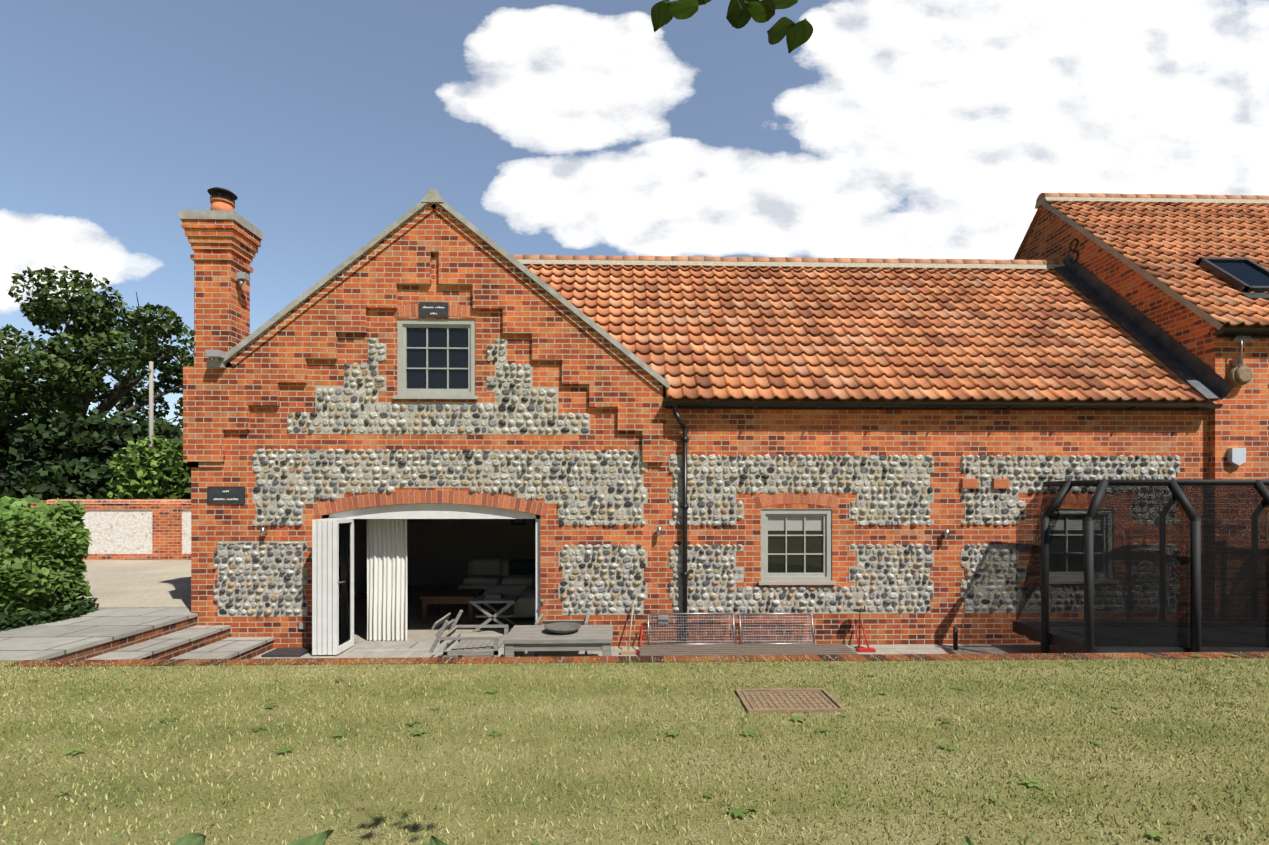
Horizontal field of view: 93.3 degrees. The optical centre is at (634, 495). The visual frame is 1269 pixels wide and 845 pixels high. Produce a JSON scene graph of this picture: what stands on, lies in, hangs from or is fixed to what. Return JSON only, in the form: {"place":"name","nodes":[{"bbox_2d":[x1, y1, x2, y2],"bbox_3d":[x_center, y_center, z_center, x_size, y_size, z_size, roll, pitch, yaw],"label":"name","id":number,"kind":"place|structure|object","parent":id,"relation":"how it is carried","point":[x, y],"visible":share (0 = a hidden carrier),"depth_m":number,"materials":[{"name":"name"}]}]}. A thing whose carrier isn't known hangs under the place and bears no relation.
{"place":"outdoors","nodes":[
{"label":"outdoors","id":0,"kind":"place"},
{"bbox_2d":[30,500,190,559],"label":"garden wall","id":1,"kind":"structure","parent":0,"point":[140,531],"depth_m":15.28,"materials":[{"name":"brick"}]},
{"bbox_2d":[45,499,190,503],"bbox_3d":[-23.174,0.386,15.177,34.000,0.600,0.380,0,0,-1],"label":"wall coping","id":2,"kind":"object","parent":1,"relation":"on","point":[132,501],"visible":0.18,"depth_m":15.29,"materials":[{"name":"brick"}]},
{"bbox_2d":[0,560,1268,844],"bbox_3d":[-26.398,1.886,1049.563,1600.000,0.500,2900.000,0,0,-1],"label":"ground","id":3,"kind":"structure","parent":0,"point":[140,582],"depth_m":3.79,"materials":[{"name":"green plant"}]},
{"bbox_2d":[0,495,92,623],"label":"box hedge","id":4,"kind":"object","parent":3,"relation":"on","point":[44,546],"visible":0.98,"depth_m":7.78,"materials":[{"name":"green plant"}]},
{"bbox_2d":[0,459,136,505],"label":"dark hedge line","id":5,"kind":"object","parent":3,"relation":"on","point":[70,481],"visible":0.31,"depth_m":25.34,"materials":[{"name":"green plant"}]},
{"bbox_2d":[0,407,182,478],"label":"hedge","id":6,"kind":"object","parent":3,"relation":"on","point":[65,438],"visible":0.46,"depth_m":31.59,"materials":[{"name":"green plant"}]},
{"bbox_2d":[0,265,193,444],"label":"oak","id":7,"kind":"object","parent":3,"relation":"on","point":[52,363],"depth_m":33.70,"materials":[{"name":"green plant"}]},
{"bbox_2d":[0,607,194,660],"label":"terrace paving","id":8,"kind":"structure","parent":3,"relation":"on","point":[28,642],"depth_m":7.32,"materials":[{"name":"grey stone"}]},
{"bbox_2d":[0,596,98,629],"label":"plants","id":9,"kind":"object","parent":8,"relation":"on","point":[82,605],"visible":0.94,"depth_m":7.73,"materials":[{"name":"green plant"}]},
{"bbox_2d":[7,613,274,660],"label":"steps","id":10,"kind":"structure","parent":3,"relation":"on","point":[186,637],"depth_m":7.48,"materials":[{"name":"stone"}]},
{"bbox_2d":[104,434,190,498],"bbox_3d":[-15.290,-0.253,20.121,4.112,4.054,3.013,0,0,-23],"label":"bright shrub","id":11,"kind":"object","parent":3,"relation":"on","point":[157,473],"visible":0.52,"depth_m":19.20,"materials":[{"name":"green plant"}]},
{"bbox_2d":[147,361,155,446],"bbox_3d":[-23.632,-2.464,29.305,0.220,8.200,0.400,0,0,-1],"label":"telegraph pole","id":12,"kind":"object","parent":3,"relation":"on","point":[151,400],"visible":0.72,"depth_m":29.24,"materials":[{"name":"grey wood"}]},
{"bbox_2d":[261,647,311,656],"bbox_3d":[-4.689,2.121,8.128,0.500,0.030,0.400,0,0,-1],"label":"doormat","id":13,"kind":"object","parent":3,"relation":"on","point":[289,651],"depth_m":8.06,"materials":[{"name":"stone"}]},
{"bbox_2d":[312,518,353,654],"bbox_3d":[-4.131,1.216,8.232,0.323,1.800,0.520,0,0,-1],"label":"folding door","id":14,"kind":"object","parent":3,"relation":"on","point":[325,594],"depth_m":7.98,"materials":[{"name":"white wood"}]},
{"bbox_2d":[348,642,503,648],"bbox_3d":[-2.859,2.159,8.581,3.053,0.054,0.352,0,0,-1],"label":"threshold","id":15,"kind":"object","parent":3,"relation":"on","point":[363,645],"visible":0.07,"depth_m":8.54,"materials":[{"name":"grey stone"}]},
{"bbox_2d":[191,253,662,648],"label":"gable wall","id":16,"kind":"structure","parent":3,"relation":"on","point":[212,525],"depth_m":8.41,"materials":[{"name":"brick"}]},
{"bbox_2d":[187,462,223,466],"bbox_3d":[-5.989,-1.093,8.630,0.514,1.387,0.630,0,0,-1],"label":"brick ledge","id":17,"kind":"object","parent":16,"relation":"attached to","point":[205,464],"visible":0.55,"depth_m":8.32,"materials":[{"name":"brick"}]},
{"bbox_2d":[181,219,260,366],"bbox_3d":[-5.844,-2.780,8.504,0.698,1.988,0.630,0,0,-1],"label":"chimney","id":18,"kind":"object","parent":16,"relation":"on","point":[225,251],"visible":0.98,"depth_m":8.29,"materials":[{"name":"brick"}]},
{"bbox_2d":[179,210,262,239],"bbox_3d":[-5.844,-3.834,8.504,0.738,0.120,0.670,0,0,-1],"label":"chimney cap","id":19,"kind":"object","parent":18,"relation":"on","point":[220,215],"visible":0.57,"depth_m":8.18,"materials":[{"name":"grey concrete"}]},
{"bbox_2d":[210,197,234,210],"bbox_3d":[-5.845,-4.029,8.504,0.330,0.270,0.330,0,0,-1],"label":"chimney pot","id":20,"kind":"object","parent":19,"relation":"on","point":[220,204],"visible":0.46,"depth_m":8.39,"materials":[{"name":"orange ceramic"}]},
{"bbox_2d":[207,187,237,203],"bbox_3d":[-5.845,-4.234,8.504,0.360,0.160,0.360,0,0,-1],"label":"chimney cowl","id":21,"kind":"object","parent":20,"relation":"on","point":[221,193],"visible":0.71,"depth_m":8.44,"materials":[{"name":"black metal"}]},
{"bbox_2d":[207,486,244,503],"bbox_3d":[-5.685,-0.011,8.344,0.513,0.239,0.018,0,0,-1],"label":"sign plaque","id":22,"kind":"object","parent":16,"relation":"attached to","point":[216,492],"depth_m":8.34,"materials":[{"name":"stone"}]},
{"bbox_2d":[213,490,237,499],"bbox_3d":[-5.683,-0.009,8.335,0.343,0.133,0.002,0,0,-1],"label":"sign lettering","id":23,"kind":"object","parent":22,"relation":"attached to","point":[227,499],"visible":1,"depth_m":8.33},
{"bbox_2d":[205,272,249,362],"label":"floodlights","id":24,"kind":"object","parent":16,"relation":"attached to","point":[241,279],"visible":0.98,"depth_m":8.20,"materials":[{"name":"grey metal"}]},
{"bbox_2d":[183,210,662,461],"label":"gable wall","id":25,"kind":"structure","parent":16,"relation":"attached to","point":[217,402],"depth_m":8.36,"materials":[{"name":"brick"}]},
{"bbox_2d":[324,503,539,624],"bbox_3d":[-2.859,1.122,8.555,3.049,2.028,0.140,0,0,-1],"label":"door frame","id":26,"kind":"object","parent":16,"relation":"attached to","point":[432,511],"visible":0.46,"depth_m":8.49,"materials":[{"name":"white paint"}]},
{"bbox_2d":[419,302,448,316],"bbox_3d":[-2.821,-2.614,8.417,0.410,0.205,0.018,0,0,-1],"label":"sign plaque","id":27,"kind":"object","parent":16,"relation":"attached to","point":[427,311],"visible":1,"depth_m":8.41,"materials":[{"name":"stone"}]},
{"bbox_2d":[393,319,477,399],"bbox_3d":[-2.788,-1.923,8.472,1.174,1.132,0.190,0,0,-1],"label":"window frame","id":28,"kind":"object","parent":16,"relation":"attached to","point":[403,391],"visible":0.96,"depth_m":8.45,"materials":[{"name":"paint"}]},
{"bbox_2d":[407,328,467,388],"bbox_3d":[-2.789,-1.947,8.500,0.894,0.884,0.001,0,0,-1],"label":"window glass","id":29,"kind":"object","parent":28,"relation":"attached to","point":[437,358],"visible":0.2,"depth_m":8.50,"materials":[{"name":"black glass"}]},
{"bbox_2d":[207,189,670,392],"bbox_3d":[-2.681,-2.876,8.539,6.376,2.737,0.500,0,0,-1],"label":"gable coping","id":30,"kind":"object","parent":16,"relation":"on","point":[432,196],"visible":0.5,"depth_m":8.29,"materials":[{"name":"grey stone"}]},
{"bbox_2d":[229,204,662,390],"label":"gable verge trim","id":31,"kind":"structure","parent":16,"relation":"attached to","point":[327,288],"depth_m":8.34,"materials":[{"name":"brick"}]},
{"bbox_2d":[299,615,667,628],"bbox_3d":[-2.094,1.773,8.429,5.156,0.168,0.030,0,0,-1],"label":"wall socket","id":32,"kind":"object","parent":16,"relation":"attached to","point":[302,625],"depth_m":8.48,"materials":[{"name":"grey plastic"}]},
{"bbox_2d":[213,338,1180,616],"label":"flint cobbles","id":33,"kind":"object","parent":16,"relation":"attached to","point":[589,490],"visible":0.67,"depth_m":8.47,"materials":[{"name":"grey stone"}]},
{"bbox_2d":[961,479,1009,487],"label":"air bricks","id":34,"kind":"object","parent":33,"relation":"on","point":[973,483],"visible":1,"depth_m":8.58,"materials":[{"name":"ceramic"}]},
{"bbox_2d":[312,304,1109,516],"bbox_3d":[1.266,-1.202,8.527,11.547,2.993,0.001,0,0,-1],"label":"arch mortar","id":35,"kind":"object","parent":16,"relation":"attached to","point":[516,497],"visible":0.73,"depth_m":8.43,"materials":[{"name":"brick"}]},
{"bbox_2d":[313,304,1118,515],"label":"arch bricks","id":36,"kind":"object","parent":16,"relation":"attached to","point":[437,497],"visible":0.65,"depth_m":8.43,"materials":[{"name":"brick"}]},
{"bbox_2d":[354,503,535,641],"bbox_3d":[-2.857,0.761,11.491,6.122,2.750,5.470,0,0,-1],"label":"room shell","id":37,"kind":"object","parent":3,"relation":"on","point":[441,553],"visible":0.08,"depth_m":14.17,"materials":[{"name":"grey"}]},
{"bbox_2d":[367,519,406,640],"bbox_3d":[-3.637,1.166,8.815,0.590,1.920,0.087,0,0,-1],"label":"curtain","id":38,"kind":"object","parent":37,"relation":"on","point":[387,579],"visible":0.94,"depth_m":8.81,"materials":[{"name":"white fabric"}]},
{"bbox_2d":[420,589,484,622],"bbox_3d":[-3.147,1.911,10.418,0.900,0.450,0.800,0,0,-1],"label":"coffee table","id":39,"kind":"object","parent":37,"relation":"on","point":[436,597],"visible":0.85,"depth_m":10.07,"materials":[{"name":"brown wood"}]},
{"bbox_2d":[470,595,519,631],"bbox_3d":[-2.226,1.894,9.591,0.700,0.518,0.500,0,0,-1],"label":"folding table","id":40,"kind":"object","parent":37,"relation":"on","point":[510,600],"visible":0.81,"depth_m":9.39,"materials":[{"name":"grey wood"}]},
{"bbox_2d":[484,593,503,598],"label":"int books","id":41,"kind":"object","parent":40,"relation":"on","point":[494,596],"visible":1,"depth_m":9.48,"materials":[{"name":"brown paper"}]},
{"bbox_2d":[458,559,535,617],"bbox_3d":[-2.217,1.666,11.242,2.300,0.780,2.400,0,0,-1],"label":"sofa","id":42,"kind":"object","parent":37,"relation":"on","point":[512,577],"visible":0.46,"depth_m":11.48,"materials":[{"name":"fabric"}]},
{"bbox_2d":[511,519,535,524],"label":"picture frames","id":43,"kind":"structure","parent":37,"relation":"attached to","point":[512,523],"depth_m":14.20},
{"bbox_2d":[513,519,535,522],"bbox_3d":[-2.493,0.451,14.204,0.780,0.390,0.004,0,0,-1],"label":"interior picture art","id":44,"kind":"object","parent":43,"relation":"in","point":[517,520],"visible":0.25,"depth_m":14.20},
{"bbox_2d":[429,610,508,656],"bbox_3d":[-2.025,1.800,7.396,0.810,0.671,0.690,0,0,-1],"label":"lounge chair","id":45,"kind":"object","parent":3,"relation":"on","point":[485,645],"visible":0.9,"depth_m":7.17,"materials":[{"name":"grey wood"}]},
{"bbox_2d":[503,625,612,656],"bbox_3d":[-0.910,1.911,7.424,1.280,0.450,0.800,0,0,-1],"label":"patio table","id":46,"kind":"object","parent":3,"relation":"on","point":[518,640],"visible":0.69,"depth_m":7.07,"materials":[{"name":"grey wood"}]},
{"bbox_2d":[544,622,580,633],"bbox_3d":[-0.890,1.648,7.424,0.460,0.075,0.460,0,0,-1],"label":"bowl","id":47,"kind":"object","parent":46,"relation":"on","point":[562,627],"visible":1,"depth_m":7.48,"materials":[{"name":"stone"}]},
{"bbox_2d":[535,599,589,656],"bbox_3d":[-0.972,1.800,8.258,0.690,0.671,0.810,0,0,-1],"label":"lounge chair","id":48,"kind":"object","parent":3,"relation":"on","point":[584,622],"visible":0.19,"depth_m":8.45,"materials":[{"name":"grey wood"}]},
{"bbox_2d":[1,654,1240,844],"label":"lawn weeds","id":49,"kind":"object","parent":3,"relation":"on","point":[738,812],"visible":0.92,"depth_m":3.94,"materials":[{"name":"plant"}]},
{"bbox_2d":[621,603,635,654],"bbox_3d":[-0.091,1.823,8.250,0.200,0.626,0.431,0,0,-1],"label":"broom","id":50,"kind":"object","parent":3,"relation":"on","point":[628,651],"visible":1,"depth_m":8.13,"materials":[{"name":"brown wood"}]},
{"bbox_2d":[3,652,1268,666],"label":"lawn edging","id":51,"kind":"object","parent":3,"relation":"on","point":[648,659],"visible":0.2,"depth_m":5.97,"materials":[{"name":"brick"}]},
{"bbox_2d":[639,644,857,655],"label":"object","id":52,"kind":"object","parent":3,"relation":"on","point":[750,649],"visible":0.6,"depth_m":8.02,"materials":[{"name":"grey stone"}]},
{"bbox_2d":[647,613,735,644],"bbox_3d":[0.791,1.856,8.357,1.222,0.423,0.146,0,0,-1],"label":"panel","id":53,"kind":"object","parent":52,"relation":"on","point":[688,627],"visible":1,"depth_m":8.35,"materials":[{"name":"silver metal"}]},
{"bbox_2d":[739,613,814,644],"bbox_3d":[1.990,1.861,8.388,1.047,0.413,0.146,0,0,-1],"label":"panel","id":54,"kind":"object","parent":52,"relation":"on","point":[770,627],"visible":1,"depth_m":8.39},
{"bbox_2d":[637,620,875,654],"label":"supports","id":55,"kind":"object","parent":3,"relation":"on","point":[859,649],"visible":0.81,"depth_m":8.26,"materials":[{"name":"red paint"}]},
{"bbox_2d":[735,688,846,712],"bbox_3d":[1.223,1.635,4.767,0.750,0.042,0.500,0,0,-1],"label":"drain cover","id":56,"kind":"object","parent":3,"relation":"on","point":[809,700],"visible":0.9,"depth_m":4.75,"materials":[{"name":"brown metal"}]},
{"bbox_2d":[853,605,865,648],"bbox_3d":[3.156,1.836,8.397,0.170,0.600,0.166,0,0,-1],"label":"thin stand","id":57,"kind":"object","parent":3,"relation":"on","point":[859,611],"visible":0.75,"depth_m":8.39,"materials":[{"name":"black"}]},
{"bbox_2d":[663,409,1207,644],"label":"long wall","id":58,"kind":"structure","parent":3,"relation":"on","point":[946,439],"depth_m":8.60,"materials":[{"name":"brick"}]},
{"bbox_2d":[260,527,948,537],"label":"wall lights","id":59,"kind":"object","parent":58,"relation":"attached to","point":[263,531],"depth_m":8.40,"materials":[{"name":"silver metal"}]},
{"bbox_2d":[758,509,835,584],"bbox_3d":[2.313,0.726,8.601,1.105,1.075,0.190,0,0,-1],"label":"window frame","id":60,"kind":"object","parent":58,"relation":"attached to","point":[805,578],"visible":0.9,"depth_m":8.58,"materials":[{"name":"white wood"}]},
{"bbox_2d":[768,517,822,572],"bbox_3d":[2.312,0.702,8.629,0.825,0.827,0.001,0,0,-1],"label":"window glass","id":61,"kind":"object","parent":60,"relation":"in","point":[795,563],"visible":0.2,"depth_m":8.63,"materials":[{"name":"clear glass"}]},
{"bbox_2d":[768,517,1100,530],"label":"roller blinds","id":62,"kind":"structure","parent":60,"relation":"attached to","point":[793,523],"depth_m":8.63,"materials":[{"name":"grey fabric"}]},
{"bbox_2d":[662,400,1222,642],"bbox_3d":[4.361,0.376,8.494,7.956,3.480,0.224,0,0,-1],"label":"gutter and downpipe","id":63,"kind":"object","parent":58,"relation":"attached to","point":[674,406],"visible":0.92,"depth_m":8.42,"materials":[{"name":"black plastic"}]},
{"bbox_2d":[1043,510,1113,583],"bbox_3d":[6.418,0.726,8.705,1.117,1.075,0.190,0,0,-1],"label":"window frame","id":64,"kind":"object","parent":58,"relation":"attached to","point":[1078,553],"depth_m":8.70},
{"bbox_2d":[1049,530,1098,571],"bbox_3d":[6.418,0.702,8.733,0.837,0.827,0.001,0,0,-1],"label":"window glass","id":65,"kind":"object","parent":64,"relation":"in","point":[1069,551],"depth_m":8.73,"materials":[{"name":"glass"}]},
{"bbox_2d":[953,626,957,649],"bbox_3d":[4.451,1.976,8.310,0.060,0.320,0.057,0,0,-1],"label":"bollard light","id":66,"kind":"object","parent":3,"relation":"on","point":[955,637],"visible":1,"depth_m":8.29,"materials":[{"name":"black metal"}]},
{"bbox_2d":[1041,479,1268,652],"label":"trampoline poles","id":67,"kind":"object","parent":3,"relation":"on","point":[1195,556],"visible":0.67,"depth_m":6.97,"materials":[{"name":"black metal"}]},
{"bbox_2d":[1012,621,1268,652],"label":"trampoline pad","id":68,"kind":"object","parent":67,"relation":"attached to","point":[1063,641],"visible":0.35,"depth_m":7.30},
{"bbox_2d":[1049,626,1268,642],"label":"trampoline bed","id":69,"kind":"object","parent":67,"relation":"attached to","point":[1077,630],"depth_m":7.74,"materials":[{"name":"black fabric"}]},
{"bbox_2d":[0,0,1268,430],"label":"sky","id":70,"kind":"structure","parent":0,"point":[911,129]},
{"bbox_2d":[651,0,812,52],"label":"leaves","id":71,"kind":"object","parent":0,"point":[665,12],"depth_m":1.37,"materials":[{"name":"green plant"}]},
{"bbox_2d":[1016,483,1268,646],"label":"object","id":72,"kind":"object","parent":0,"point":[1227,572],"visible":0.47,"depth_m":6.99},
{"bbox_2d":[1018,213,1268,620],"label":"tall walls","id":73,"kind":"structure","parent":0,"point":[1239,418],"depth_m":8.63,"materials":[{"name":"brick"}]},
{"bbox_2d":[1069,239,1077,262],"bbox_3d":[8.246,-4.594,11.247,0.028,0.444,0.204,0,0,-1],"label":"wall tie plate","id":74,"kind":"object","parent":73,"relation":"attached to","point":[1076,240],"depth_m":11.21,"materials":[{"name":"black metal"}]},
{"bbox_2d":[1039,206,1213,333],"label":"roof verge","id":75,"kind":"structure","parent":73,"relation":"attached to","point":[1181,309],"depth_m":9.96,"materials":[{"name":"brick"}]},
{"bbox_2d":[1013,206,1268,328],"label":"roof tiles","id":76,"kind":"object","parent":73,"relation":"on","point":[1029,231],"depth_m":10.80,"materials":[{"name":"tile"}]},
{"bbox_2d":[1046,200,1268,325],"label":"tiled roof","id":77,"kind":"structure","parent":76,"relation":"on","point":[1233,307],"depth_m":10.61,"materials":[{"name":"orange tile"}]},
{"bbox_2d":[1041,202,1222,329],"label":"roof verge","id":78,"kind":"structure","parent":77,"relation":"attached to","point":[1198,311],"depth_m":9.77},
{"bbox_2d":[1195,257,1268,299],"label":"rooflight frame","id":79,"kind":"object","parent":77,"relation":"on","point":[1242,287],"visible":0.66,"depth_m":9.43,"materials":[{"name":"black metal"}]},
{"bbox_2d":[1210,261,1268,285],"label":"skylight glass","id":80,"kind":"object","parent":79,"relation":"in","point":[1248,273],"visible":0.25,"depth_m":9.52,"materials":[{"name":"blue glass"}]},
{"bbox_2d":[1216,329,1268,337],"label":"gutter","id":81,"kind":"object","parent":77,"relation":"attached to","point":[1245,333],"visible":0.93,"depth_m":8.45,"materials":[{"name":"black plastic"}]},
{"bbox_2d":[1035,196,1268,208],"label":"ridge tiles","id":82,"kind":"object","parent":73,"relation":"on","point":[1139,200],"visible":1,"depth_m":11.97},
{"bbox_2d":[1036,193,1268,201],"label":"roof ridge","id":83,"kind":"structure","parent":82,"relation":"on","point":[1041,196],"depth_m":12.00,"materials":[{"name":"tile"}]},
{"bbox_2d":[1227,448,1245,465],"bbox_3d":[8.623,-0.559,8.581,0.200,0.250,0.070,0,0,-1],"label":"alarm box","id":84,"kind":"object","parent":73,"relation":"attached to","point":[1236,456],"visible":1,"depth_m":8.55,"materials":[{"name":"white plastic"}]},
{"bbox_2d":[1226,365,1252,386],"bbox_3d":[8.644,-1.718,8.546,0.290,0.298,0.140,0,0,-1],"label":"security light","id":85,"kind":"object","parent":73,"relation":"attached to","point":[1240,375],"depth_m":8.51,"materials":[{"name":"beige plastic"}]},
{"bbox_2d":[1232,335,1253,366],"bbox_3d":[8.634,-2.064,8.551,0.300,0.440,0.130,0,0,-1],"label":"bracket","id":86,"kind":"object","parent":73,"relation":"attached to","point":[1237,361],"visible":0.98,"depth_m":8.50,"materials":[{"name":"grey metal"}]},
{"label":"stems","id":87,"kind":"object","parent":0,"visible":0},
{"bbox_2d":[174,830,973,844],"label":"leaves","id":88,"kind":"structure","parent":87,"relation":"attached to","point":[193,838],"depth_m":0.83,"materials":[{"name":"green plant"}]},
{"bbox_3d":[-2.882,-2.654,11.800,6.900,2.760,6.650,0,0,-1],"label":"wing","id":89,"kind":"object","parent":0,"visible":0},
{"bbox_2d":[528,267,1216,403],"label":"roof tiles","id":90,"kind":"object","parent":89,"relation":"on","point":[913,400],"depth_m":8.59,"materials":[{"name":"tile"}]},
{"bbox_2d":[524,264,1222,401],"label":"roof front","id":91,"kind":"structure","parent":90,"relation":"on","point":[672,346],"depth_m":9.65,"materials":[{"name":"orange tile"}]},
{"bbox_2d":[517,259,1064,271],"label":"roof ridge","id":92,"kind":"structure","parent":91,"relation":"on","point":[739,264],"depth_m":11.32,"materials":[{"name":"orange tile"}]},
{"bbox_2d":[512,255,1064,263],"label":"ridge","id":93,"kind":"structure","parent":92,"relation":"on","point":[770,259],"depth_m":11.36,"materials":[{"name":"tile"}]},
{"bbox_2d":[1054,254,1233,399],"bbox_3d":[8.169,-2.979,9.946,0.240,3.253,3.253,0,0,-1],"label":"lead flashing","id":94,"kind":"object","parent":91,"relation":"attached to","point":[1153,338],"visible":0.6,"depth_m":9.60,"materials":[{"name":"grey metal"}]}
]}

